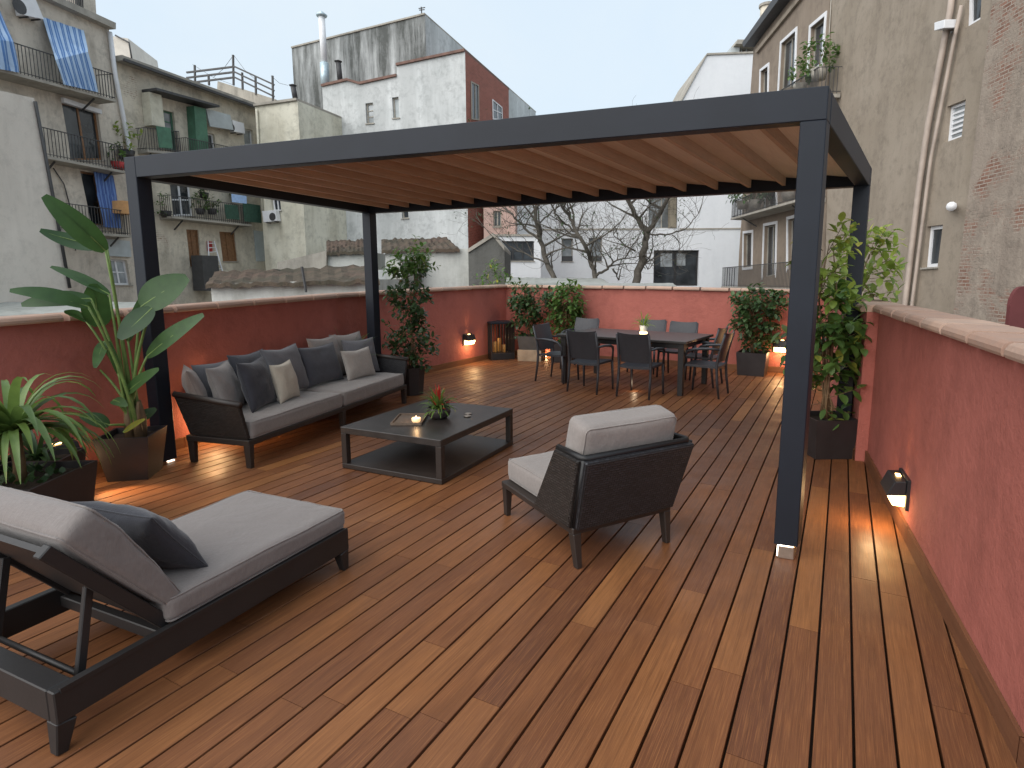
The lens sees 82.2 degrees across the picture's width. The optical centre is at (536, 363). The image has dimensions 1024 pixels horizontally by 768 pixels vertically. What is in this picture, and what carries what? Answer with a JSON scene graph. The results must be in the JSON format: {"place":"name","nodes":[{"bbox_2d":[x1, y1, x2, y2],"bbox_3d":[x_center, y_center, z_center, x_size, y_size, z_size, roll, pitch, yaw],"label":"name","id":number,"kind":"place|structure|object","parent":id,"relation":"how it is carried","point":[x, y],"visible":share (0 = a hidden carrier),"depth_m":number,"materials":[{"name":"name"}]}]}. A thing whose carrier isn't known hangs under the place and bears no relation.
{"place":"outdoors","nodes":[
{"label":"outdoors","id":0,"kind":"place"},
{"bbox_2d":[0,91,71,302],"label":"blank building","id":1,"kind":"structure","parent":0,"point":[30,254],"depth_m":19.34,"materials":[{"name":"paint"}]},
{"bbox_2d":[0,302,135,315],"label":"roof","id":2,"kind":"structure","parent":1,"relation":"on","point":[11,308],"depth_m":17.36,"materials":[{"name":"white"}]},
{"bbox_2d":[0,0,137,301],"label":"apartment building","id":3,"kind":"structure","parent":0,"point":[79,132],"depth_m":23.58,"materials":[{"name":"beige paint"}]},
{"bbox_2d":[0,12,18,71],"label":"striped blind","id":4,"kind":"object","parent":3,"relation":"hanging from","point":[8,59],"visible":1,"depth_m":20.02,"materials":[{"name":"fabric"}]},
{"bbox_2d":[12,0,43,20],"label":"air conditioner","id":5,"kind":"object","parent":3,"relation":"attached to","point":[29,9],"visible":1,"depth_m":21.10,"materials":[{"name":"white paint"}]},
{"bbox_2d":[43,17,97,91],"bbox_3d":[-17.908,-11.841,22.568,0.900,2.653,2.108,1,8,10],"label":"striped blind","id":6,"kind":"object","parent":3,"relation":"hanging from","point":[70,52],"visible":1,"depth_m":22.38,"materials":[{"name":"fabric"}]},
{"bbox_2d":[62,104,106,160],"bbox_3d":[-18.372,-9.231,23.765,0.252,2.288,1.700,1,9,10],"label":"balcony door","id":7,"kind":"structure","parent":3,"relation":"in","point":[77,122],"depth_m":23.79,"materials":[{"name":"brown wood"}]},
{"bbox_2d":[80,171,103,226],"bbox_3d":[-18.295,-6.809,24.556,0.252,2.204,1.632,1,9,10],"label":"balcony door","id":8,"kind":"structure","parent":3,"relation":"in","point":[88,179],"depth_m":24.30,"materials":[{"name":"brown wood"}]},
{"bbox_2d":[94,172,120,227],"bbox_3d":[-18.006,-6.808,24.608,0.297,2.232,1.005,1,8,10],"label":"striped blind","id":9,"kind":"object","parent":3,"relation":"hanging from","point":[106,193],"visible":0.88,"depth_m":24.55,"materials":[{"name":"fabric"}]},
{"bbox_2d":[104,141,126,169],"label":"balcony plant","id":10,"kind":"object","parent":3,"relation":"on","point":[121,164],"visible":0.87,"depth_m":24.64,"materials":[{"name":"green plant"}]},
{"bbox_2d":[112,200,128,214],"bbox_3d":[-17.744,-6.670,25.154,1.050,0.600,0.900,0,8,0],"label":"covered bundle","id":11,"kind":"object","parent":3,"relation":"on","point":[122,206],"visible":0.44,"depth_m":24.74,"materials":[{"name":"orange fabric"}]},
{"bbox_2d":[110,259,132,285],"bbox_3d":[-18.192,-3.946,25.557,0.252,1.165,1.066,1,9,10],"label":"window","id":12,"kind":"structure","parent":3,"relation":"in","point":[118,266],"depth_m":25.68,"materials":[{"name":"white paint"}]},
{"bbox_2d":[113,121,142,159],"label":"balcony plant","id":13,"kind":"object","parent":3,"relation":"on","point":[130,152],"visible":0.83,"depth_m":25.27,"materials":[{"name":"green plant"}]},
{"bbox_2d":[113,34,157,67],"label":"apartment building","id":14,"kind":"structure","parent":0,"point":[127,47],"depth_m":37.64,"materials":[{"name":"paint"}]},
{"bbox_2d":[115,55,265,304],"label":"apartment building","id":15,"kind":"structure","parent":0,"point":[167,112],"depth_m":28.61,"materials":[{"name":"paint"}]},
{"bbox_2d":[159,111,178,151],"bbox_3d":[-17.425,-10.925,27.560,0.252,1.837,1.053,3,9,18],"label":"window","id":16,"kind":"structure","parent":15,"relation":"in","point":[168,121],"depth_m":27.79,"materials":[{"name":"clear glass"}]},
{"bbox_2d":[170,185,195,216],"bbox_3d":[-17.264,-7.911,28.506,0.252,1.694,1.270,3,9,18],"label":"balcony door","id":17,"kind":"structure","parent":15,"relation":"in","point":[175,190],"depth_m":28.56,"materials":[{"name":"white paint"}]},
{"bbox_2d":[186,229,198,267],"bbox_3d":[-17.099,-5.710,29.248,0.192,1.881,0.769,3,9,18],"label":"door","id":18,"kind":"structure","parent":15,"relation":"in","point":[192,235],"depth_m":29.22,"materials":[{"name":"brown wood"}]},
{"bbox_2d":[191,255,218,290],"bbox_3d":[-16.587,-4.507,29.429,0.700,1.753,1.017,3,9,18],"label":"storage box","id":19,"kind":"object","parent":15,"relation":"on","point":[205,268],"visible":0.86,"depth_m":29.01,"materials":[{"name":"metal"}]},
{"bbox_2d":[219,232,238,261],"bbox_3d":[-16.430,-6.178,31.269,0.192,1.600,1.144,3,9,18],"label":"window shutter","id":20,"kind":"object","parent":15,"relation":"in","point":[227,241],"depth_m":31.32,"materials":[{"name":"brown wood"}]},
{"bbox_2d":[186,55,284,102],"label":"roof terrace","id":21,"kind":"structure","parent":15,"relation":"on","point":[241,92],"depth_m":34.29,"materials":[{"name":"metal"}]},
{"bbox_2d":[230,120,244,134],"bbox_3d":[-15.959,-12.435,30.947,0.358,0.644,1.116,3,9,18],"label":"air conditioner","id":22,"kind":"object","parent":15,"relation":"attached to","point":[238,128],"visible":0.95,"depth_m":30.99,"materials":[{"name":"white paint"}]},
{"bbox_2d":[253,230,264,260],"bbox_3d":[-15.706,-6.629,33.247,0.040,1.703,0.729,3,9,18],"label":"door","id":23,"kind":"structure","parent":15,"relation":"in","point":[258,235],"depth_m":33.20,"materials":[{"name":"grey"}]},
{"bbox_2d":[205,238,407,301],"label":"shed","id":24,"kind":"structure","parent":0,"point":[336,266],"depth_m":18.53,"materials":[{"name":"paint"}]},
{"bbox_2d":[95,0,771,114],"label":"sky","id":25,"kind":"structure","parent":0,"point":[558,56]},
{"bbox_2d":[505,277,676,286],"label":"sheet roof","id":26,"kind":"structure","parent":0,"point":[580,281],"depth_m":17.32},
{"bbox_2d":[517,39,753,287],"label":"apartment building","id":27,"kind":"structure","parent":0,"point":[727,73],"depth_m":41.12,"materials":[{"name":"paint"}]},
{"bbox_2d":[561,239,573,261],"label":"window","id":28,"kind":"structure","parent":27,"relation":"in","point":[567,252],"depth_m":41.53,"materials":[{"name":"glass"}]},
{"bbox_2d":[649,198,667,227],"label":"window","id":29,"kind":"structure","parent":27,"relation":"in","point":[663,224],"depth_m":41.43,"materials":[{"name":"glass"}]},
{"bbox_2d":[653,250,697,285],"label":"glazed door","id":30,"kind":"structure","parent":27,"relation":"in","point":[689,278],"depth_m":41.78,"materials":[{"name":"black paint"}]},
{"bbox_2d":[678,388,897,767],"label":"deck base","id":31,"kind":"object","parent":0,"point":[813,707],"depth_m":2.63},
{"bbox_2d":[0,355,1017,767],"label":"deck","id":32,"kind":"structure","parent":31,"relation":"on","point":[462,621],"depth_m":2.67,"materials":[{"name":"brown wood"}]},
{"bbox_2d":[0,428,88,464],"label":"potted plant","id":33,"kind":"object","parent":32,"relation":"on","point":[41,452],"visible":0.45,"depth_m":4.04,"materials":[{"name":"green plant"}]},
{"bbox_2d":[0,372,118,501],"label":"strap leaf plant","id":34,"kind":"object","parent":32,"relation":"on","point":[72,480],"visible":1,"depth_m":3.52,"materials":[{"name":"plant"}]},
{"bbox_2d":[9,194,203,481],"bbox_3d":[-3.186,-0.151,4.575,1.143,2.162,0.731,-4,9,-23],"label":"paddle leaf plant","id":35,"kind":"object","parent":32,"relation":"on","point":[138,454],"visible":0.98,"depth_m":4.53,"materials":[{"name":"plant"}]},
{"bbox_2d":[0,486,348,755],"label":"sun lounger","id":36,"kind":"object","parent":32,"relation":"on","point":[254,548],"visible":0.96,"depth_m":2.32,"materials":[{"name":"grey fabric"}]},
{"bbox_2d":[72,501,207,568],"bbox_3d":[-1.715,0.741,2.530,0.507,0.407,0.188,3,45,19],"label":"cushion","id":37,"kind":"object","parent":36,"relation":"on","point":[162,542],"visible":0.6,"depth_m":2.41,"materials":[{"name":"grey fabric"}]},
{"bbox_2d":[0,285,506,474],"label":"parapet wall","id":38,"kind":"structure","parent":32,"relation":"on","point":[51,344],"depth_m":5.88,"materials":[{"name":"paint"}]},
{"bbox_2d":[172,354,408,468],"bbox_3d":[-2.391,0.372,6.249,0.794,0.644,2.896,2,9,16],"label":"sofa","id":39,"kind":"object","parent":32,"relation":"on","point":[216,420],"visible":0.81,"depth_m":5.33,"materials":[{"name":"fabric"}]},
{"bbox_2d":[181,364,207,396],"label":"cushion","id":40,"kind":"object","parent":39,"relation":"on","point":[192,383],"visible":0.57,"depth_m":4.93,"materials":[{"name":"beige fabric"}]},
{"bbox_2d":[191,360,236,396],"bbox_3d":[-2.915,0.177,5.449,0.167,0.427,0.626,-15,5,12],"label":"cushion","id":41,"kind":"object","parent":39,"relation":"on","point":[200,370],"visible":0.23,"depth_m":5.19,"materials":[{"name":"grey fabric"}]},
{"bbox_2d":[205,360,243,404],"bbox_3d":[-2.783,0.218,5.248,0.170,0.447,0.526,-17,11,-7],"label":"cushion","id":42,"kind":"object","parent":39,"relation":"on","point":[223,381],"visible":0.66,"depth_m":5.12,"materials":[{"name":"grey fabric"}]},
{"bbox_2d":[226,349,262,402],"bbox_3d":[-2.787,0.117,5.762,0.156,0.477,0.526,-15,5,13],"label":"cushion","id":43,"kind":"object","parent":39,"relation":"on","point":[233,360],"visible":0.3,"depth_m":5.60,"materials":[{"name":"fabric"}]},
{"bbox_2d":[236,356,276,412],"bbox_3d":[-2.574,0.186,5.408,0.189,0.467,0.486,-14,8,2],"label":"cushion","id":44,"kind":"object","parent":39,"relation":"on","point":[256,383],"visible":1,"depth_m":5.28,"materials":[{"name":"grey fabric"}]},
{"bbox_2d":[269,359,299,403],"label":"cushion","id":45,"kind":"object","parent":39,"relation":"on","point":[284,381],"visible":1,"depth_m":5.62,"materials":[{"name":"beige fabric"}]},
{"bbox_2d":[260,343,308,397],"bbox_3d":[-2.594,0.065,6.087,0.182,0.507,0.606,-16,5,13],"label":"cushion","id":46,"kind":"object","parent":39,"relation":"on","point":[281,356],"visible":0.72,"depth_m":6.10,"materials":[{"name":"grey fabric"}]},
{"bbox_2d":[298,342,343,387],"bbox_3d":[-2.437,0.011,6.622,0.182,0.457,0.626,-15,3,21],"label":"cushion","id":47,"kind":"object","parent":39,"relation":"on","point":[321,364],"visible":0.88,"depth_m":6.53,"materials":[{"name":"fabric"}]},
{"bbox_2d":[306,334,345,373],"bbox_3d":[-2.486,-0.075,6.967,0.170,0.507,0.556,-14,4,18],"label":"cushion","id":48,"kind":"object","parent":39,"relation":"on","point":[317,342],"visible":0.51,"depth_m":7.03,"materials":[{"name":"grey fabric"}]},
{"bbox_2d":[329,331,361,350],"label":"cushion","id":49,"kind":"object","parent":39,"relation":"on","point":[350,337],"visible":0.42,"depth_m":7.31,"materials":[{"name":"grey fabric"}]},
{"bbox_2d":[340,346,375,380],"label":"cushion","id":50,"kind":"object","parent":39,"relation":"on","point":[358,363],"visible":1,"depth_m":6.90,"materials":[{"name":"fabric"}]},
{"bbox_2d":[341,337,379,370],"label":"cushion","id":51,"kind":"object","parent":39,"relation":"on","point":[353,345],"visible":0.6,"depth_m":7.34,"materials":[{"name":"grey fabric"}]},
{"bbox_2d":[380,235,441,395],"bbox_3d":[-1.736,-0.648,7.946,0.889,2.163,0.699,0,8,0],"label":"climbing plant","id":52,"kind":"object","parent":32,"relation":"on","point":[414,381],"visible":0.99,"depth_m":7.87,"materials":[{"name":"green plant"}]},
{"bbox_2d":[341,400,512,484],"bbox_3d":[-0.936,0.657,5.275,1.000,0.356,1.220,4,9,24],"label":"coffee table","id":53,"kind":"object","parent":32,"relation":"on","point":[431,450],"visible":0.95,"depth_m":4.99,"materials":[{"name":"metal"}]},
{"bbox_2d":[390,413,427,425],"bbox_3d":[-1.106,0.488,5.117,0.262,0.023,0.362,0,8,-1],"label":"tray","id":54,"kind":"object","parent":53,"relation":"on","point":[400,419],"visible":0.91,"depth_m":5.11,"materials":[{"name":"brown wood"}]},
{"bbox_2d":[420,385,458,419],"bbox_3d":[-0.875,0.336,5.168,0.397,0.310,0.387,0,8,0],"label":"potted bromeliad","id":55,"kind":"object","parent":53,"relation":"on","point":[439,408],"visible":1,"depth_m":5.14,"materials":[{"name":"green plant"}]},
{"bbox_2d":[124,86,871,559],"bbox_3d":[-0.205,-0.436,5.178,5.638,2.556,3.011,4,9,24],"label":"pergola","id":56,"kind":"object","parent":32,"relation":"on","point":[802,144],"visible":0.96,"depth_m":4.32,"materials":[{"name":"metal"}]},
{"bbox_2d":[487,320,514,359],"bbox_3d":[-0.740,-0.462,11.606,0.500,0.735,0.500,-3,9,-20],"label":"lantern","id":57,"kind":"object","parent":32,"relation":"on","point":[496,352],"visible":0.94,"depth_m":11.45,"materials":[{"name":"black paint"}]},
{"bbox_2d":[506,276,556,361],"bbox_3d":[-0.105,-0.869,11.325,1.003,1.623,0.805,-1,8,-5],"label":"potted bush","id":58,"kind":"object","parent":32,"relation":"on","point":[527,350],"visible":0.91,"depth_m":11.18,"materials":[{"name":"green plant"}]},
{"bbox_2d":[532,323,578,383],"bbox_3d":[0.289,-0.167,9.118,0.594,0.880,0.575,5,10,32],"label":"dining chair","id":59,"kind":"object","parent":32,"relation":"on","point":[543,336],"visible":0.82,"depth_m":9.12,"materials":[{"name":"plastic"}]},
{"bbox_2d":[546,278,589,362],"bbox_3d":[0.596,-0.814,11.104,0.849,1.574,0.824,2,9,11],"label":"potted bush","id":60,"kind":"object","parent":32,"relation":"on","point":[573,308],"visible":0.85,"depth_m":10.98,"materials":[{"name":"green plant"}]},
{"bbox_2d":[560,317,599,368],"bbox_3d":[0.765,-0.348,10.350,0.575,0.880,0.594,5,10,32],"label":"dining chair","id":61,"kind":"object","parent":32,"relation":"on","point":[583,323],"visible":0.3,"depth_m":10.52,"materials":[{"name":"fabric"}]},
{"bbox_2d":[565,330,613,394],"bbox_3d":[0.744,-0.044,8.281,0.575,0.880,0.594,5,10,32],"label":"dining chair","id":62,"kind":"object","parent":32,"relation":"on","point":[583,348],"visible":1,"depth_m":8.08,"materials":[{"name":"plastic"}]},
{"bbox_2d":[502,405,693,568],"bbox_3d":[0.327,0.649,3.685,0.817,0.848,1.047,-5,10,-29],"label":"armchair","id":63,"kind":"object","parent":32,"relation":"on","point":[598,470],"visible":1,"depth_m":3.26,"materials":[{"name":"wicker"}]},
{"bbox_2d":[557,328,713,395],"bbox_3d":[1.475,-0.066,8.865,2.000,0.750,1.250,5,10,32],"label":"dining table","id":64,"kind":"object","parent":32,"relation":"on","point":[680,342],"visible":0.72,"depth_m":8.46,"materials":[{"name":"stone"}]},
{"bbox_2d":[616,332,664,399],"bbox_3d":[1.394,0.007,7.935,0.575,0.880,0.594,5,10,32],"label":"dining chair","id":65,"kind":"object","parent":32,"relation":"on","point":[634,351],"visible":1,"depth_m":7.74,"materials":[{"name":"plastic"}]},
{"bbox_2d":[626,319,666,374],"bbox_3d":[1.886,-0.300,10.024,0.575,0.880,0.594,5,10,32],"label":"dining chair","id":66,"kind":"object","parent":32,"relation":"on","point":[659,325],"visible":0.2,"depth_m":10.12,"materials":[{"name":"plastic"}]},
{"bbox_2d":[506,285,821,372],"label":"parapet wall","id":67,"kind":"structure","parent":32,"relation":"on","point":[708,309],"depth_m":10.64,"materials":[{"name":"paint"}]},
{"bbox_2d":[772,339,785,352],"bbox_3d":[4.083,-0.280,9.769,0.294,0.224,0.126,4,9,26],"label":"wall lamp","id":68,"kind":"object","parent":67,"relation":"attached to","point":[779,347],"visible":0.53,"depth_m":9.75,"materials":[{"name":"black paint"}]},
{"bbox_2d":[656,321,698,379],"bbox_3d":[2.285,-0.225,9.509,0.575,0.880,0.594,5,10,32],"label":"dining chair","id":69,"kind":"object","parent":32,"relation":"on","point":[685,327],"visible":0.46,"depth_m":9.62,"materials":[{"name":"plastic"}]},
{"bbox_2d":[686,326,727,387],"bbox_3d":[2.501,-0.116,8.771,0.594,0.880,0.575,5,10,32],"label":"dining chair","id":70,"kind":"object","parent":32,"relation":"on","point":[717,339],"visible":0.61,"depth_m":8.56,"materials":[{"name":"plastic"}]},
{"bbox_2d":[684,331,734,398],"bbox_3d":[2.341,-0.003,7.999,0.594,0.880,0.575,5,10,32],"label":"dining chair","id":71,"kind":"object","parent":32,"relation":"on","point":[723,350],"visible":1,"depth_m":7.87,"materials":[{"name":"plastic"}]},
{"bbox_2d":[727,282,788,376],"bbox_3d":[3.634,-0.567,9.640,0.995,1.512,0.861,5,10,28],"label":"potted bush","id":72,"kind":"object","parent":32,"relation":"on","point":[751,360],"visible":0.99,"depth_m":9.52,"materials":[{"name":"green plant"}]},
{"bbox_2d":[771,212,907,459],"bbox_3d":[2.908,-0.289,5.503,1.760,2.167,0.794,-7,11,-40],"label":"tall leafy plant","id":73,"kind":"object","parent":32,"relation":"on","point":[832,434],"visible":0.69,"depth_m":5.15,"materials":[{"name":"green plant"}]},
{"bbox_2d":[864,305,1023,767],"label":"parapet wall","id":74,"kind":"structure","parent":32,"relation":"on","point":[946,430],"depth_m":2.64,"materials":[{"name":"paint"}]},
{"bbox_2d":[880,468,910,510],"bbox_3d":[2.279,0.794,3.738,0.126,0.194,0.274,3,9,21],"label":"wall lamp","id":75,"kind":"object","parent":74,"relation":"attached to","point":[896,485],"visible":1,"depth_m":3.64,"materials":[{"name":"metal"}]},
{"label":"ground","id":76,"kind":"structure","parent":0,"visible":0},
{"bbox_2d":[253,98,346,270],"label":"apartment building","id":77,"kind":"structure","parent":76,"relation":"on","point":[298,230],"depth_m":31.55,"materials":[{"name":"paint"}]},
{"bbox_2d":[262,210,280,223],"bbox_3d":[-14.245,-7.862,31.520,0.943,0.659,0.358,3,9,18],"label":"air conditioner","id":78,"kind":"object","parent":77,"relation":"attached to","point":[269,216],"visible":1,"depth_m":31.37,"materials":[{"name":"white paint"}]},
{"bbox_2d":[291,13,535,117],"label":"apartment building","id":79,"kind":"structure","parent":76,"relation":"on","point":[373,51],"depth_m":36.75,"materials":[{"name":"concrete"}]},
{"bbox_2d":[316,11,329,87],"bbox_3d":[-13.013,-19.108,35.747,0.680,4.429,0.680,0,8,0],"label":"flue pipe","id":80,"kind":"object","parent":79,"relation":"on","point":[324,63],"visible":0.94,"depth_m":35.61,"materials":[{"name":"metal"}]},
{"bbox_2d":[321,48,508,278],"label":"apartment building","id":81,"kind":"structure","parent":76,"relation":"on","point":[463,85],"depth_m":32.73,"materials":[{"name":"paint"}]},
{"bbox_2d":[471,81,479,119],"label":"window","id":82,"kind":"structure","parent":81,"relation":"in","point":[474,87],"depth_m":32.32,"materials":[{"name":"glass"}]},
{"bbox_2d":[492,99,502,119],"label":"window","id":83,"kind":"structure","parent":81,"relation":"in","point":[497,112],"depth_m":35.36,"materials":[{"name":"white paint"}]},
{"bbox_2d":[381,236,468,288],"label":"shed","id":84,"kind":"structure","parent":76,"relation":"on","point":[449,257],"depth_m":21.74,"materials":[{"name":"paint"}]},
{"bbox_2d":[468,233,510,285],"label":"shed","id":85,"kind":"structure","parent":76,"relation":"on","point":[483,253],"depth_m":21.29,"materials":[{"name":"paint"}]},
{"bbox_2d":[471,258,518,285],"bbox_3d":[-1.088,-1.769,16.371,1.455,2.339,1.130,0,8,0],"label":"garden shrub","id":86,"kind":"object","parent":76,"relation":"on","point":[495,269],"visible":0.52,"depth_m":16.15,"materials":[{"name":"green plant"}]},
{"bbox_2d":[484,206,516,237],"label":"apartment building","id":87,"kind":"structure","parent":76,"relation":"on","point":[487,222],"depth_m":31.75,"materials":[{"name":"paint"}]},
{"bbox_2d":[495,234,540,277],"bbox_3d":[-1.024,-0.640,33.271,2.457,12.780,4.180,0,8,0],"label":"annex","id":88,"kind":"object","parent":76,"relation":"on","point":[519,268],"visible":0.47,"depth_m":30.60,"materials":[{"name":"paint"}]},
{"bbox_2d":[502,241,534,261],"bbox_3d":[-1.003,-5.816,30.545,1.794,1.058,0.252,0,8,0],"label":"window","id":89,"kind":"structure","parent":88,"relation":"in","point":[516,256],"depth_m":30.63,"materials":[{"name":"glass"}]},
{"bbox_2d":[439,109,598,277],"bbox_3d":[-0.639,-0.383,20.396,6.211,16.079,3.846,3,9,22],"label":"bare tree","id":90,"kind":"object","parent":76,"relation":"on","point":[545,257],"visible":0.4,"depth_m":19.69,"materials":[{"name":"brown plant"}]},
{"bbox_2d":[519,107,693,282],"bbox_3d":[1.692,-0.309,19.744,7.587,16.055,3.663,0,8,0],"label":"bare tree","id":91,"kind":"object","parent":76,"relation":"on","point":[578,236],"visible":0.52,"depth_m":19.44,"materials":[{"name":"brown plant"}]},
{"bbox_2d":[533,87,727,282],"bbox_3d":[3.167,-0.625,20.245,6.039,16.588,4.796,-7,11,-39],"label":"bare tree","id":92,"kind":"object","parent":76,"relation":"on","point":[643,261],"visible":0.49,"depth_m":19.51,"materials":[{"name":"brown plant"}]},
{"bbox_2d":[721,0,841,288],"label":"apartment building","id":93,"kind":"structure","parent":76,"relation":"on","point":[779,32],"depth_m":28.30,"materials":[{"name":"paint"}]},
{"bbox_2d":[742,230,752,269],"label":"window","id":94,"kind":"structure","parent":93,"relation":"in","point":[749,245],"depth_m":33.55,"materials":[{"name":"glass"}]},
{"bbox_2d":[759,62,769,92],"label":"window","id":95,"kind":"structure","parent":93,"relation":"in","point":[766,73],"depth_m":30.77,"materials":[{"name":"glass"}]},
{"bbox_2d":[761,221,777,277],"bbox_3d":[11.816,-5.645,29.536,0.262,2.898,2.236,0,8,3],"label":"window","id":96,"kind":"structure","parent":93,"relation":"in","point":[772,230],"depth_m":29.87,"materials":[{"name":"glass"}]},
{"bbox_2d":[777,26,797,90],"bbox_3d":[11.770,-13.925,27.294,0.262,2.767,2.263,0,8,3],"label":"window","id":97,"kind":"structure","parent":93,"relation":"in","point":[790,55],"depth_m":27.63,"materials":[{"name":"glass"}]},
{"bbox_2d":[786,215,793,271],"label":"window","id":98,"kind":"structure","parent":93,"relation":"in","point":[792,216],"depth_m":27.13,"materials":[{"name":"white"}]},
{"bbox_2d":[786,55,817,88],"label":"balcony plant","id":99,"kind":"object","parent":93,"relation":"on","point":[791,77],"visible":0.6,"depth_m":24.19,"materials":[{"name":"green plant"}]},
{"bbox_2d":[807,11,826,74],"bbox_3d":[11.628,-13.141,24.201,0.262,2.129,1.674,0,8,3],"label":"window","id":100,"kind":"structure","parent":93,"relation":"in","point":[821,28],"depth_m":24.39,"materials":[{"name":"white"}]},
{"bbox_2d":[797,32,840,81],"bbox_3d":[10.894,-11.729,22.498,1.784,1.646,1.328,0,8,0],"label":"balcony plant","id":101,"kind":"object","parent":93,"relation":"on","point":[824,59],"visible":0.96,"depth_m":22.40,"materials":[{"name":"green plant"}]},
{"bbox_2d":[825,0,991,313],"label":"blank building","id":102,"kind":"structure","parent":76,"relation":"on","point":[909,85],"depth_m":17.42,"materials":[{"name":"beige paint"}]},
{"bbox_2d":[920,225,942,269],"bbox_3d":[11.251,-3.273,16.611,0.232,1.215,0.762,0,8,3],"label":"window","id":103,"kind":"structure","parent":102,"relation":"in","point":[936,231],"depth_m":16.72,"materials":[{"name":"white paint"}]},
{"bbox_2d":[934,19,955,32],"bbox_3d":[10.971,-8.918,15.579,0.391,0.563,0.828,1,8,4],"label":"vent box","id":104,"kind":"object","parent":102,"relation":"attached to","point":[944,24],"visible":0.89,"depth_m":15.56,"materials":[{"name":"white paint"}]},
{"bbox_2d":[948,101,965,140],"bbox_3d":[11.316,-6.471,15.691,0.062,0.950,0.754,0,8,3],"label":"window","id":105,"kind":"structure","parent":102,"relation":"in","point":[957,111],"depth_m":15.81,"materials":[{"name":"white paint"}]},
{"bbox_2d":[969,0,980,25],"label":"window","id":106,"kind":"structure","parent":102,"relation":"in","point":[974,5],"depth_m":15.18,"materials":[{"name":"white paint"}]},
{"bbox_2d":[953,0,1023,323],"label":"old wall","id":107,"kind":"structure","parent":76,"relation":"on","point":[991,274],"depth_m":13.98,"materials":[{"name":"brick"}]},
{"bbox_2d":[1005,286,1023,327],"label":"rounded wall","id":108,"kind":"structure","parent":76,"relation":"on","point":[1015,311],"depth_m":8.58,"materials":[{"name":"paint"}]},
{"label":"terrace building","id":109,"kind":"object","parent":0,"visible":0},
{"bbox_2d":[815,289,902,463],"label":"parapet wall","id":110,"kind":"structure","parent":109,"relation":"on","point":[862,411],"depth_m":5.09,"materials":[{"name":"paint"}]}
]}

